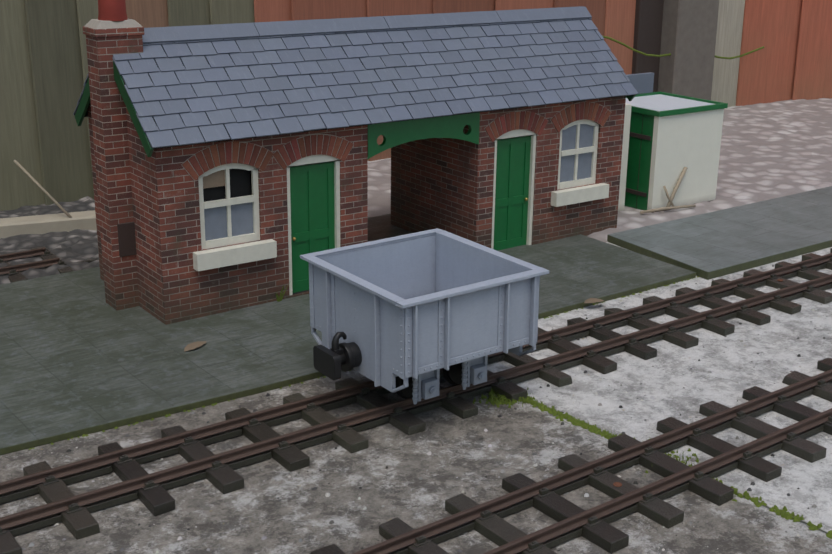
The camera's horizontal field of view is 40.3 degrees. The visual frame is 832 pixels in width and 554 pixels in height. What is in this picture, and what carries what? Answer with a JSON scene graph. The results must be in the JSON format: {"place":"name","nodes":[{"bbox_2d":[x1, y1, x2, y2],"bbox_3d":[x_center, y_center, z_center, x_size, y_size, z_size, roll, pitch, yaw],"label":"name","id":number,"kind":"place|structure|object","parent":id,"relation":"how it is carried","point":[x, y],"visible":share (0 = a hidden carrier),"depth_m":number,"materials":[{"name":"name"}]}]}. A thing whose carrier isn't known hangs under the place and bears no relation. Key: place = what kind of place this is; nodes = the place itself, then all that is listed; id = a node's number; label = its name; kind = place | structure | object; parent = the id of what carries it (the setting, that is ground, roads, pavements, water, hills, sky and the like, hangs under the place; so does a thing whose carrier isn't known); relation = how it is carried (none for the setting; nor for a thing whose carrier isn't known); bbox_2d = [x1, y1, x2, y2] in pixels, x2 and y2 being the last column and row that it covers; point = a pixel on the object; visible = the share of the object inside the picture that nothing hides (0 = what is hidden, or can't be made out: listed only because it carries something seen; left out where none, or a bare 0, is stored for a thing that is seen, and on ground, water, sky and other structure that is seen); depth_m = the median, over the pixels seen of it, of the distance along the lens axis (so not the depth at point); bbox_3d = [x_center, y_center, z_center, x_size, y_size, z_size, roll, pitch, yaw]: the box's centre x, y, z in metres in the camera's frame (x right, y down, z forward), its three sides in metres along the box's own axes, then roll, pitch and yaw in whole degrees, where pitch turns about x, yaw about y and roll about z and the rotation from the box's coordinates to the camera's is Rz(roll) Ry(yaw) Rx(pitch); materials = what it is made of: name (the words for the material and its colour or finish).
{"place":"outdoors","nodes":[
{"label":"outdoors","id":0,"kind":"place"},
{"bbox_2d":[0,106,831,553],"bbox_3d":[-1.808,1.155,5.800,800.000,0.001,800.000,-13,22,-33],"label":"ground","id":1,"kind":"structure","parent":0,"point":[512,436],"depth_m":6.19,"materials":[{"name":"concrete"}]},
{"bbox_2d":[5,246,73,282],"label":"track sleepers","id":2,"kind":"object","parent":1,"relation":"on","point":[19,276],"visible":0.35,"depth_m":9.26},
{"bbox_2d":[0,249,98,275],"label":"stones","id":3,"kind":"object","parent":2,"relation":"on","point":[46,252],"visible":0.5,"depth_m":9.44,"materials":[{"name":"grey stone"}]},
{"bbox_2d":[0,248,59,274],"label":"track rails","id":4,"kind":"object","parent":3,"relation":"on","point":[27,266],"visible":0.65,"depth_m":9.36,"materials":[{"name":"brown metal"}]},
{"bbox_2d":[0,196,99,284],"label":"ballast","id":5,"kind":"structure","parent":1,"relation":"on","point":[71,249],"depth_m":9.98,"materials":[{"name":"grey gravel"}]},
{"bbox_2d":[83,0,143,309],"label":"chimney","id":6,"kind":"object","parent":1,"relation":"on","point":[111,31],"visible":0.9,"depth_m":8.07,"materials":[{"name":"brick"}]},
{"bbox_2d":[0,214,695,454],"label":"platform","id":7,"kind":"structure","parent":1,"relation":"on","point":[79,356],"depth_m":7.75,"materials":[{"name":"concrete"}]},
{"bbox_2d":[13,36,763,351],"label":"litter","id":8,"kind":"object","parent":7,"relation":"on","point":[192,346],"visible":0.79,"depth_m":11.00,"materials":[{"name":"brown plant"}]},
{"bbox_2d":[88,96,625,324],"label":"brick walls","id":9,"kind":"structure","parent":1,"relation":"on","point":[445,184],"depth_m":8.67,"materials":[{"name":"red brick"}]},
{"bbox_2d":[73,6,638,156],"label":"station roof","id":10,"kind":"structure","parent":9,"relation":"on","point":[187,85],"depth_m":8.76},
{"bbox_2d":[193,120,608,294],"bbox_3d":[0.059,-0.580,9.180,4.045,1.081,0.151,-12,22,-34],"label":"station joinery","id":11,"kind":"object","parent":9,"relation":"attached to","point":[313,193],"visible":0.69,"depth_m":8.68,"materials":[{"name":"green wood"}]},
{"bbox_2d":[368,112,479,158],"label":"arch beam","id":12,"kind":"structure","parent":9,"relation":"attached to","point":[393,134],"depth_m":8.97,"materials":[{"name":"green paint"}]},
{"bbox_2d":[368,167,390,217],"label":"stone yard","id":13,"kind":"structure","parent":1,"relation":"on","point":[379,192],"depth_m":11.79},
{"bbox_2d":[0,0,831,237],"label":"fence","id":14,"kind":"object","parent":1,"relation":"on","point":[44,140],"visible":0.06,"depth_m":12.65,"materials":[{"name":"brown wood"}]},
{"bbox_2d":[0,248,831,553],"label":"track sleepers","id":15,"kind":"object","parent":1,"relation":"on","point":[158,500],"visible":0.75,"depth_m":6.77},
{"bbox_2d":[0,258,831,535],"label":"rail chairs","id":16,"kind":"object","parent":15,"relation":"on","point":[117,499],"visible":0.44,"depth_m":6.65,"materials":[{"name":"brown metal"}]},
{"bbox_2d":[0,253,831,529],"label":"track rails","id":17,"kind":"object","parent":16,"relation":"on","point":[49,509],"depth_m":6.60,"materials":[{"name":"brown metal"}]},
{"bbox_2d":[300,228,548,403],"bbox_3d":[0.035,0.285,6.890,1.390,0.781,1.100,-13,22,-33],"label":"wagon","id":18,"kind":"object","parent":17,"relation":"on","point":[411,315],"visible":1,"depth_m":6.60,"materials":[{"name":"grey metal"}]},
{"bbox_2d":[22,261,830,553],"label":"grit","id":19,"kind":"object","parent":1,"relation":"on","point":[31,544],"visible":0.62,"depth_m":6.31,"materials":[{"name":"grey gravel"}]},
{"bbox_2d":[28,276,831,538],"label":"moss","id":20,"kind":"object","parent":1,"relation":"on","point":[498,400],"visible":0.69,"depth_m":6.64,"materials":[{"name":"green plant"}]},
{"bbox_2d":[310,357,831,553],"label":"track sleepers","id":21,"kind":"object","parent":1,"relation":"on","point":[500,531],"visible":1,"depth_m":5.92},
{"bbox_2d":[388,379,831,553],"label":"rail chairs","id":22,"kind":"object","parent":21,"relation":"on","point":[535,545],"visible":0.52,"depth_m":5.92,"materials":[{"name":"brown metal"}]},
{"bbox_2d":[352,369,831,553],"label":"track rails","id":23,"kind":"object","parent":22,"relation":"on","point":[516,546],"depth_m":5.86,"materials":[{"name":"brown metal"}]},
{"bbox_2d":[368,98,831,241],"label":"stone yard","id":24,"kind":"structure","parent":1,"relation":"on","point":[773,150],"depth_m":13.36,"materials":[{"name":"grey stone"}]},
{"bbox_2d":[618,72,727,212],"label":"shed","id":25,"kind":"structure","parent":24,"relation":"on","point":[668,138],"depth_m":11.11,"materials":[{"name":"cream paint"},{"name":"green paint"},{"name":"dark wood"}]},
{"bbox_2d":[607,186,831,279],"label":"platform","id":26,"kind":"structure","parent":1,"relation":"on","point":[712,245],"depth_m":10.20,"materials":[{"name":"concrete"}]}
]}

